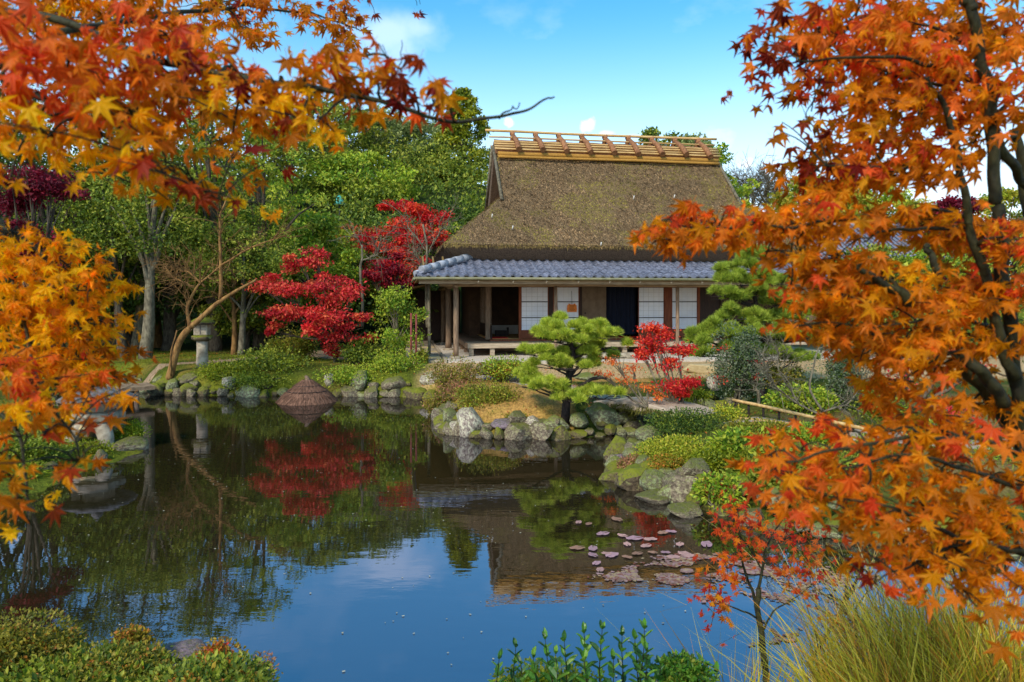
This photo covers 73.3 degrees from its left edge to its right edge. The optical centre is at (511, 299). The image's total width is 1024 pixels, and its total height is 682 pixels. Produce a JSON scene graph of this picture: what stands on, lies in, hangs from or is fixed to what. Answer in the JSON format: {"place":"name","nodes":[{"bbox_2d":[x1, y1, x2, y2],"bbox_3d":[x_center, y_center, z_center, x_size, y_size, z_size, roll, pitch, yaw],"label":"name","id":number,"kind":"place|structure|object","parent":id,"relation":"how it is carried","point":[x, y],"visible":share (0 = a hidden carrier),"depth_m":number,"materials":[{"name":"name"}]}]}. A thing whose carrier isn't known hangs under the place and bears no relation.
{"place":"outdoors","nodes":[
{"label":"outdoors","id":0,"kind":"place"},
{"bbox_2d":[0,393,1023,681],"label":"pond water","id":1,"kind":"structure","parent":0,"point":[358,513],"depth_m":6.66,"materials":[{"name":"blue liquid"}]},
{"bbox_2d":[275,375,337,405],"bbox_3d":[-4.925,2.197,16.503,1.638,0.746,1.598,0,0,0],"label":"straw cover","id":2,"kind":"object","parent":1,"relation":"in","point":[307,390],"visible":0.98,"depth_m":16.12,"materials":[{"name":"brown plant"}]},
{"bbox_2d":[587,553,882,649],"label":"floating leaf litter","id":3,"kind":"object","parent":1,"relation":"on","point":[630,574],"visible":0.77,"depth_m":6.04,"materials":[{"name":"plant"}]},
{"bbox_2d":[0,176,1023,555],"bbox_3d":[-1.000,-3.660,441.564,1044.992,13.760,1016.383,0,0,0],"label":"ground","id":4,"kind":"structure","parent":0,"point":[668,482],"depth_m":12.87,"materials":[{"name":"green plant"}]},
{"bbox_2d":[0,427,72,463],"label":"shrub","id":5,"kind":"object","parent":4,"relation":"on","point":[34,441],"visible":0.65,"depth_m":9.68,"materials":[{"name":"green plant"}]},
{"bbox_2d":[0,606,89,680],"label":"shrub","id":6,"kind":"object","parent":4,"relation":"on","point":[23,643],"visible":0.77,"depth_m":3.88,"materials":[{"name":"green plant"}]},
{"bbox_2d":[0,162,90,412],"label":"maple tree","id":7,"kind":"object","parent":4,"relation":"on","point":[44,183],"visible":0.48,"depth_m":12.96,"materials":[{"name":"purple plant"}]},
{"bbox_2d":[0,82,107,351],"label":"tree","id":8,"kind":"object","parent":4,"relation":"on","point":[7,163],"visible":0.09,"depth_m":20.63,"materials":[{"name":"green plant"}]},
{"bbox_2d":[0,80,128,346],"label":"tree","id":9,"kind":"object","parent":4,"relation":"on","point":[41,218],"visible":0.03,"depth_m":21.80,"materials":[{"name":"green plant"}]},
{"bbox_2d":[0,218,159,543],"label":"maple tree","id":10,"kind":"object","parent":4,"relation":"on","point":[28,364],"visible":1,"depth_m":1.67,"materials":[{"name":"orange plant"}]},
{"bbox_2d":[0,637,182,681],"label":"shrub","id":11,"kind":"object","parent":4,"relation":"on","point":[26,671],"visible":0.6,"depth_m":3.68,"materials":[{"name":"green plant"}]},
{"bbox_2d":[56,386,137,446],"bbox_3d":[-6.739,1.866,11.202,1.160,1.152,1.129,0,0,-12],"label":"snow viewing lantern","id":12,"kind":"object","parent":4,"relation":"on","point":[103,431],"visible":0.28,"depth_m":10.94,"materials":[{"name":"stone"}]},
{"bbox_2d":[14,638,185,681],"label":"shrub","id":13,"kind":"object","parent":4,"relation":"on","point":[146,656],"visible":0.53,"depth_m":3.72,"materials":[{"name":"green plant"}]},
{"bbox_2d":[40,170,182,356],"bbox_3d":[-12.708,-0.990,21.649,3.935,6.127,4.230,0,0,0],"label":"tree","id":14,"kind":"object","parent":4,"relation":"on","point":[115,260],"visible":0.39,"depth_m":21.17,"materials":[{"name":"green plant"}]},
{"bbox_2d":[26,97,202,349],"bbox_3d":[-13.636,-2.477,23.072,5.527,9.096,5.376,0,0,28],"label":"tree","id":15,"kind":"object","parent":4,"relation":"on","point":[75,226],"visible":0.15,"depth_m":21.66,"materials":[{"name":"green plant"}]},
{"bbox_2d":[111,436,148,450],"bbox_3d":[-6.217,2.422,11.163,0.568,0.389,0.517,0,0,-37],"label":"boulder","id":16,"kind":"object","parent":4,"relation":"on","point":[132,443],"visible":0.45,"depth_m":11.05,"materials":[{"name":"stone"}]},
{"bbox_2d":[104,623,159,653],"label":"shrub","id":17,"kind":"object","parent":4,"relation":"on","point":[132,633],"visible":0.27,"depth_m":4.19,"materials":[{"name":"green plant"}]},
{"bbox_2d":[113,416,152,439],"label":"shrub","id":18,"kind":"object","parent":4,"relation":"on","point":[134,428],"visible":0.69,"depth_m":11.33,"materials":[{"name":"green plant"}]},
{"bbox_2d":[88,230,198,347],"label":"tree","id":19,"kind":"object","parent":4,"relation":"on","point":[132,300],"visible":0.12,"depth_m":23.22,"materials":[{"name":"green plant"}]},
{"bbox_2d":[81,165,226,358],"bbox_3d":[-10.752,-1.058,20.639,3.824,6.235,3.854,0,0,23],"label":"tree","id":20,"kind":"object","parent":4,"relation":"on","point":[154,236],"visible":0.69,"depth_m":20.52,"materials":[{"name":"green plant"}]},
{"bbox_2d":[85,151,222,353],"bbox_3d":[-12.072,-1.478,23.149,4.223,7.143,3.667,0,0,0],"label":"tree","id":21,"kind":"object","parent":4,"relation":"on","point":[138,324],"visible":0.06,"depth_m":22.84,"materials":[{"name":"green plant"}]},
{"bbox_2d":[71,95,254,350],"bbox_3d":[-12.088,-2.563,24.052,5.470,9.273,5.539,0,0,27],"label":"tree","id":22,"kind":"object","parent":4,"relation":"on","point":[169,326],"visible":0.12,"depth_m":23.87,"materials":[{"name":"green plant"}]},
{"bbox_2d":[162,638,206,665],"bbox_3d":[-2.086,2.303,4.334,0.441,0.209,0.355,0,0,-30],"label":"boulder","id":23,"kind":"object","parent":4,"relation":"on","point":[187,647],"visible":0.23,"depth_m":4.37,"materials":[{"name":"grey stone"}]},
{"bbox_2d":[191,313,214,367],"bbox_3d":[-8.383,1.118,18.599,0.680,1.500,0.663,0,0,-8],"label":"tall stone lantern","id":24,"kind":"object","parent":4,"relation":"on","point":[201,336],"visible":0.77,"depth_m":18.46,"materials":[{"name":"stone"}]},
{"bbox_2d":[137,648,279,681],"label":"shrub","id":25,"kind":"object","parent":4,"relation":"on","point":[234,667],"visible":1,"depth_m":3.57,"materials":[{"name":"green plant"}]},
{"bbox_2d":[135,98,287,351],"bbox_3d":[-10.402,-2.483,24.174,5.228,9.101,5.297,0,0,0],"label":"tree","id":26,"kind":"object","parent":4,"relation":"on","point":[215,344],"visible":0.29,"depth_m":23.71,"materials":[{"name":"green plant"}]},
{"bbox_2d":[185,636,249,666],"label":"shrub","id":27,"kind":"object","parent":4,"relation":"on","point":[220,645],"visible":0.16,"depth_m":4.11,"materials":[{"name":"green plant"}]},
{"bbox_2d":[191,358,255,383],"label":"shrub","id":28,"kind":"object","parent":4,"relation":"on","point":[212,369],"visible":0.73,"depth_m":17.77,"materials":[{"name":"green plant"}]},
{"bbox_2d":[138,184,313,379],"bbox_3d":[-7.480,-0.464,17.953,4.600,5.137,1.936,0,0,0],"label":"bare tree","id":29,"kind":"object","parent":4,"relation":"on","point":[186,331],"visible":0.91,"depth_m":17.87,"materials":[{"name":"brown plant"}]},
{"bbox_2d":[13,194,463,346],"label":"undergrowth","id":30,"kind":"object","parent":4,"relation":"on","point":[298,326],"visible":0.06,"depth_m":28.57,"materials":[{"name":"green plant"}]},
{"bbox_2d":[175,233,303,354],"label":"tree","id":31,"kind":"object","parent":4,"relation":"on","point":[233,312],"visible":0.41,"depth_m":22.09,"materials":[{"name":"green plant"}]},
{"bbox_2d":[181,219,308,354],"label":"tree","id":32,"kind":"object","parent":4,"relation":"on","point":[242,234],"visible":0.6,"depth_m":21.97,"materials":[{"name":"green plant"}]},
{"bbox_2d":[195,265,302,351],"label":"tree","id":33,"kind":"object","parent":4,"relation":"on","point":[252,320],"visible":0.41,"depth_m":23.51,"materials":[{"name":"green plant"}]},
{"bbox_2d":[212,366,293,391],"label":"shrub","id":34,"kind":"object","parent":4,"relation":"on","point":[255,381],"visible":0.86,"depth_m":17.40,"materials":[{"name":"green plant"}]},
{"bbox_2d":[190,115,327,349],"bbox_3d":[-9.204,-2.338,24.938,4.954,8.836,4.616,0,0,0],"label":"tree","id":35,"kind":"object","parent":4,"relation":"on","point":[259,338],"visible":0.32,"depth_m":24.52,"materials":[{"name":"green plant"}]},
{"bbox_2d":[226,343,314,376],"bbox_3d":[-6.406,1.766,18.312,2.344,1.219,1.898,0,0,0],"label":"shrub","id":36,"kind":"object","parent":4,"relation":"on","point":[274,361],"visible":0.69,"depth_m":18.06,"materials":[{"name":"green plant"}]},
{"bbox_2d":[0,0,554,225],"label":"maple tree","id":37,"kind":"object","parent":4,"relation":"on","point":[86,81],"visible":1,"depth_m":1.29,"materials":[{"name":"orange plant"}]},
{"bbox_2d":[225,123,355,209],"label":"tree","id":38,"kind":"object","parent":4,"relation":"on","point":[280,164],"visible":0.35,"depth_m":44.41,"materials":[{"name":"green plant"}]},
{"bbox_2d":[260,325,321,359],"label":"shrub","id":39,"kind":"object","parent":4,"relation":"on","point":[307,346],"visible":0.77,"depth_m":20.32,"materials":[{"name":"green plant"}]},
{"bbox_2d":[235,199,349,337],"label":"tree","id":40,"kind":"object","parent":4,"relation":"on","point":[317,240],"visible":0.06,"depth_m":29.06,"materials":[{"name":"green plant"}]},
{"bbox_2d":[244,245,378,361],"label":"maple tree","id":41,"kind":"object","parent":4,"relation":"on","point":[351,292],"visible":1,"depth_m":19.22,"materials":[{"name":"red plant"}]},
{"bbox_2d":[274,211,367,344],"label":"tree","id":42,"kind":"object","parent":4,"relation":"on","point":[322,228],"visible":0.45,"depth_m":26.59,"materials":[{"name":"green plant"}]},
{"bbox_2d":[268,96,391,175],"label":"tree","id":43,"kind":"object","parent":4,"relation":"on","point":[338,116],"visible":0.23,"depth_m":51.38,"materials":[{"name":"green plant"}]},
{"bbox_2d":[311,363,391,387],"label":"shrub","id":44,"kind":"object","parent":4,"relation":"on","point":[342,375],"visible":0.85,"depth_m":17.51,"materials":[{"name":"green plant"}]},
{"bbox_2d":[290,150,422,209],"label":"tree","id":45,"kind":"object","parent":4,"relation":"on","point":[325,165],"visible":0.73,"depth_m":44.40,"materials":[{"name":"green plant"}]},
{"bbox_2d":[332,336,385,363],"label":"shrub","id":46,"kind":"object","parent":4,"relation":"on","point":[359,352],"visible":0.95,"depth_m":19.18,"materials":[{"name":"green plant"}]},
{"bbox_2d":[308,223,413,301],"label":"tree","id":47,"kind":"object","parent":4,"relation":"on","point":[356,227],"visible":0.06,"depth_m":33.08,"materials":[{"name":"green plant"}]},
{"bbox_2d":[328,219,402,327],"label":"bare tree","id":48,"kind":"object","parent":4,"relation":"on","point":[360,272],"visible":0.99,"depth_m":21.98,"materials":[{"name":"plant"}]},
{"bbox_2d":[339,252,435,332],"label":"tree","id":49,"kind":"object","parent":4,"relation":"on","point":[372,290],"visible":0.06,"depth_m":29.22,"materials":[{"name":"green plant"}]},
{"bbox_2d":[362,251,418,349],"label":"maple tree","id":50,"kind":"object","parent":4,"relation":"on","point":[392,269],"visible":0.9,"depth_m":23.95,"materials":[{"name":"red plant"}]},
{"bbox_2d":[295,127,489,286],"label":"tree foliage","id":51,"kind":"object","parent":4,"relation":"on","point":[425,160],"visible":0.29,"depth_m":46.83,"materials":[{"name":"green plant"}]},
{"bbox_2d":[344,103,441,171],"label":"tree","id":52,"kind":"object","parent":4,"relation":"on","point":[402,131],"visible":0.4,"depth_m":54.76,"materials":[{"name":"green plant"}]},
{"bbox_2d":[361,347,427,374],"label":"shrub","id":53,"kind":"object","parent":4,"relation":"on","point":[397,363],"visible":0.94,"depth_m":18.03,"materials":[{"name":"green plant"}]},
{"bbox_2d":[367,282,431,356],"bbox_3d":[-3.229,0.784,19.459,1.745,2.556,1.767,0,0,-18],"label":"shrub","id":54,"kind":"object","parent":4,"relation":"on","point":[389,302],"visible":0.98,"depth_m":19.27,"materials":[{"name":"green plant"}]},
{"bbox_2d":[346,198,454,323],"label":"maple tree","id":55,"kind":"object","parent":4,"relation":"on","point":[415,209],"visible":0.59,"depth_m":30.13,"materials":[{"name":"red plant"}]},
{"bbox_2d":[375,193,463,327],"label":"bare tree","id":56,"kind":"object","parent":4,"relation":"on","point":[426,241],"visible":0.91,"depth_m":23.98,"materials":[{"name":"plant"}]},
{"bbox_2d":[381,200,482,235],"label":"tree","id":57,"kind":"object","parent":4,"relation":"on","point":[468,217],"visible":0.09,"depth_m":40.41,"materials":[{"name":"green plant"}]},
{"bbox_2d":[420,353,484,391],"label":"shrub","id":58,"kind":"object","parent":4,"relation":"on","point":[447,376],"visible":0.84,"depth_m":16.34,"materials":[{"name":"green plant"}]},
{"bbox_2d":[417,87,492,169],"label":"tree","id":59,"kind":"object","parent":4,"relation":"on","point":[470,110],"visible":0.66,"depth_m":55.05,"materials":[{"name":"green plant"}]},
{"bbox_2d":[456,407,483,436],"bbox_3d":[-0.753,2.251,12.410,0.499,0.626,0.568,0,0,-29],"label":"boulder","id":60,"kind":"object","parent":4,"relation":"on","point":[469,419],"visible":0.82,"depth_m":12.18,"materials":[{"name":"grey stone"}]},
{"bbox_2d":[446,378,523,411],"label":"shrub","id":61,"kind":"object","parent":4,"relation":"on","point":[474,396],"visible":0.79,"depth_m":13.06,"materials":[{"name":"green plant"}]},
{"bbox_2d":[476,353,525,382],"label":"shrub","id":62,"kind":"object","parent":4,"relation":"on","point":[500,369],"visible":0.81,"depth_m":16.32,"materials":[{"name":"green plant"}]},
{"bbox_2d":[489,656,604,681],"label":"shrub","id":63,"kind":"object","parent":4,"relation":"on","point":[541,668],"visible":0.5,"depth_m":4.19,"materials":[{"name":"green plant"}]},
{"bbox_2d":[509,309,634,424],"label":"pine tree","id":64,"kind":"object","parent":4,"relation":"on","point":[591,336],"visible":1,"depth_m":12.21,"materials":[{"name":"green plant"}]},
{"bbox_2d":[488,618,664,681],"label":"laurel shrub","id":65,"kind":"object","parent":4,"relation":"on","point":[645,657],"visible":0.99,"depth_m":3.90,"materials":[{"name":"green plant"}]},
{"bbox_2d":[585,402,623,429],"bbox_3d":[1.707,2.177,12.712,0.707,0.551,0.512,0,0,-3],"label":"boulder","id":66,"kind":"object","parent":4,"relation":"on","point":[598,412],"visible":0.83,"depth_m":12.53,"materials":[{"name":"grey stone"}]},
{"bbox_2d":[591,354,671,433],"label":"maple tree","id":67,"kind":"object","parent":4,"relation":"on","point":[644,404],"visible":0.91,"depth_m":12.18,"materials":[{"name":"red plant"}]},
{"bbox_2d":[594,397,714,426],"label":"slab bridge","id":68,"kind":"structure","parent":4,"relation":"on","point":[627,404],"depth_m":12.26,"materials":[{"name":"stone"}]},
{"bbox_2d":[643,453,687,469],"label":"shrub","id":69,"kind":"object","parent":4,"relation":"on","point":[671,462],"visible":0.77,"depth_m":8.95,"materials":[{"name":"green plant"}]},
{"bbox_2d":[626,320,706,402],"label":"maple tree","id":70,"kind":"object","parent":4,"relation":"on","point":[680,389],"visible":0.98,"depth_m":12.43,"materials":[{"name":"red plant"}]},
{"bbox_2d":[631,433,712,467],"bbox_3d":[2.333,2.143,9.497,1.397,0.569,1.144,0,0,0],"label":"shrub","id":71,"kind":"object","parent":4,"relation":"on","point":[680,445],"visible":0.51,"depth_m":9.42,"materials":[{"name":"green plant"}]},
{"bbox_2d":[644,649,719,681],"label":"shrub","id":72,"kind":"object","parent":4,"relation":"on","point":[682,672],"visible":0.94,"depth_m":3.97,"materials":[{"name":"green plant"}]},
{"bbox_2d":[667,501,702,518],"bbox_3d":[1.975,2.402,7.867,0.401,0.157,0.465,0,0,12],"label":"flat stone","id":73,"kind":"object","parent":4,"relation":"on","point":[681,509],"visible":1,"depth_m":7.74,"materials":[{"name":"green stone"}]},
{"bbox_2d":[639,406,735,439],"bbox_3d":[2.827,2.021,10.997,1.597,0.618,1.270,0,0,0],"label":"shrub","id":74,"kind":"object","parent":4,"relation":"on","point":[693,423],"visible":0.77,"depth_m":10.90,"materials":[{"name":"green plant"}]},
{"bbox_2d":[686,443,743,473],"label":"shrub","id":75,"kind":"object","parent":4,"relation":"on","point":[714,461],"visible":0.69,"depth_m":8.66,"materials":[{"name":"green plant"}]},
{"bbox_2d":[603,605,833,681],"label":"grass clump","id":76,"kind":"object","parent":4,"relation":"on","point":[754,666],"visible":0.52,"depth_m":4.22,"materials":[{"name":"green plant"}]},
{"bbox_2d":[690,469,749,512],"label":"shrub","id":77,"kind":"object","parent":4,"relation":"on","point":[712,487],"visible":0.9,"depth_m":7.81,"materials":[{"name":"green plant"}]},
{"bbox_2d":[706,141,761,209],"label":"tree","id":78,"kind":"object","parent":4,"relation":"on","point":[741,191],"visible":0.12,"depth_m":49.39,"materials":[{"name":"green plant"}]},
{"bbox_2d":[705,315,767,405],"bbox_3d":[4.293,1.252,13.190,1.183,1.910,1.015,0,0,0],"label":"shrub","id":79,"kind":"object","parent":4,"relation":"on","point":[742,368],"visible":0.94,"depth_m":13.03,"materials":[{"name":"green plant"}]},
{"bbox_2d":[706,425,781,460],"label":"shrub","id":80,"kind":"object","parent":4,"relation":"on","point":[734,439],"visible":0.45,"depth_m":8.80,"materials":[{"name":"green plant"}]},
{"bbox_2d":[719,453,782,491],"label":"shrub","id":81,"kind":"object","parent":4,"relation":"on","point":[751,475],"visible":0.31,"depth_m":8.15,"materials":[{"name":"green plant"}]},
{"bbox_2d":[683,243,822,395],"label":"pine tree","id":82,"kind":"object","parent":4,"relation":"on","point":[755,314],"visible":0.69,"depth_m":15.05,"materials":[{"name":"green plant"}]},
{"bbox_2d":[722,416,789,435],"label":"shrub","id":83,"kind":"object","parent":4,"relation":"on","point":[760,423],"visible":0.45,"depth_m":10.11,"materials":[{"name":"green plant"}]},
{"bbox_2d":[723,149,790,209],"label":"bare tree","id":84,"kind":"object","parent":4,"relation":"on","point":[741,181],"visible":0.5,"depth_m":54.57,"materials":[{"name":"grey plant"}]},
{"bbox_2d":[686,490,843,681],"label":"maple sapling","id":85,"kind":"object","parent":4,"relation":"on","point":[738,543],"visible":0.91,"depth_m":4.22,"materials":[{"name":"orange plant"}]},
{"bbox_2d":[741,146,798,213],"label":"bare tree","id":86,"kind":"object","parent":4,"relation":"on","point":[764,181],"visible":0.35,"depth_m":54.77,"materials":[{"name":"grey plant"}]},
{"bbox_2d":[760,359,809,394],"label":"shrub","id":87,"kind":"object","parent":4,"relation":"on","point":[792,371],"visible":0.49,"depth_m":15.19,"materials":[{"name":"green plant"}]},
{"bbox_2d":[732,398,863,429],"bbox_3d":[4.506,1.937,10.768,0.111,0.446,2.648,0,0,-30],"label":"bamboo rail","id":88,"kind":"object","parent":4,"relation":"on","point":[795,414],"visible":0.52,"depth_m":11.13,"materials":[{"name":"beige plant"}]},
{"bbox_2d":[761,381,841,415],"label":"shrub","id":89,"kind":"object","parent":4,"relation":"on","point":[820,397],"visible":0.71,"depth_m":11.86,"materials":[{"name":"green plant"}]},
{"bbox_2d":[762,173,850,217],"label":"tree","id":90,"kind":"object","parent":4,"relation":"on","point":[783,201],"visible":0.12,"depth_m":48.22,"materials":[{"name":"green plant"}]},
{"bbox_2d":[784,420,829,444],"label":"shrub","id":91,"kind":"object","parent":4,"relation":"on","point":[804,436],"visible":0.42,"depth_m":9.49,"materials":[{"name":"green plant"}]},
{"bbox_2d":[595,500,1023,663],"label":"dry reeds","id":92,"kind":"object","parent":4,"relation":"on","point":[827,586],"visible":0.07,"depth_m":5.44,"materials":[{"name":"beige plant"}]},
{"bbox_2d":[742,321,898,425],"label":"bare tree","id":93,"kind":"object","parent":4,"relation":"on","point":[773,388],"visible":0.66,"depth_m":10.29,"materials":[{"name":"grey plant"}]},
{"bbox_2d":[765,441,877,504],"bbox_3d":[3.545,2.089,7.906,1.299,0.915,1.049,0,0,0],"label":"shrub","id":94,"kind":"object","parent":4,"relation":"on","point":[799,467],"visible":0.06,"depth_m":7.84,"materials":[{"name":"green plant"}]},
{"bbox_2d":[626,0,1023,672],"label":"maple tree","id":95,"kind":"object","parent":4,"relation":"on","point":[922,72],"visible":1,"depth_m":1.54,"materials":[{"name":"orange plant"}]},
{"bbox_2d":[649,541,1023,681],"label":"grass clump","id":96,"kind":"object","parent":4,"relation":"on","point":[949,649],"visible":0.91,"depth_m":3.60,"materials":[{"name":"green plant"}]},
{"bbox_2d":[805,345,872,410],"bbox_3d":[6.051,1.499,12.595,1.373,1.744,1.126,0,0,0],"label":"shrub","id":97,"kind":"object","parent":4,"relation":"on","point":[836,375],"visible":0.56,"depth_m":12.33,"materials":[{"name":"green plant"}]},
{"bbox_2d":[788,223,948,323],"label":"outbuilding","id":98,"kind":"structure","parent":4,"relation":"on","point":[895,239],"depth_m":36.62,"materials":[{"name":"beige paint"}]},
{"bbox_2d":[819,242,933,318],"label":"tree","id":99,"kind":"object","parent":4,"relation":"on","point":[876,248],"visible":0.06,"depth_m":29.54,"materials":[{"name":"green plant"}]},
{"bbox_2d":[788,243,1023,362],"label":"undergrowth","id":100,"kind":"object","parent":4,"relation":"on","point":[1020,315],"visible":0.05,"depth_m":23.96,"materials":[{"name":"green plant"}]},
{"bbox_2d":[889,247,1014,293],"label":"tree","id":101,"kind":"object","parent":4,"relation":"on","point":[921,255],"visible":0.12,"depth_m":29.52,"materials":[{"name":"green plant"}]},
{"bbox_2d":[918,194,1018,284],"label":"tree","id":102,"kind":"object","parent":4,"relation":"on","point":[952,201],"visible":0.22,"depth_m":39.59,"materials":[{"name":"purple plant"}]},
{"bbox_2d":[975,186,1023,278],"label":"tree","id":103,"kind":"object","parent":4,"relation":"on","point":[1010,196],"visible":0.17,"depth_m":45.33,"materials":[{"name":"green plant"}]},
{"bbox_2d":[0,0,1023,285],"label":"sky","id":104,"kind":"structure","parent":0,"point":[616,67],"materials":[{"name":"blue"}]},
{"bbox_2d":[435,342,871,363],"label":"terrace","id":105,"kind":"structure","parent":0,"point":[480,354],"depth_m":20.92,"materials":[{"name":"beige stone"}]},
{"bbox_2d":[390,129,835,358],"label":"thatched house","id":106,"kind":"structure","parent":105,"relation":"on","point":[545,232],"depth_m":23.03,"materials":[{"name":"plant"}]},
{"bbox_2d":[801,567,887,664],"bbox_3d":[2.319,2.176,4.620,0.686,0.834,0.572,0,0,-38],"label":"dead branch","id":107,"kind":"object","parent":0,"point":[846,596],"visible":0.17,"depth_m":4.60,"materials":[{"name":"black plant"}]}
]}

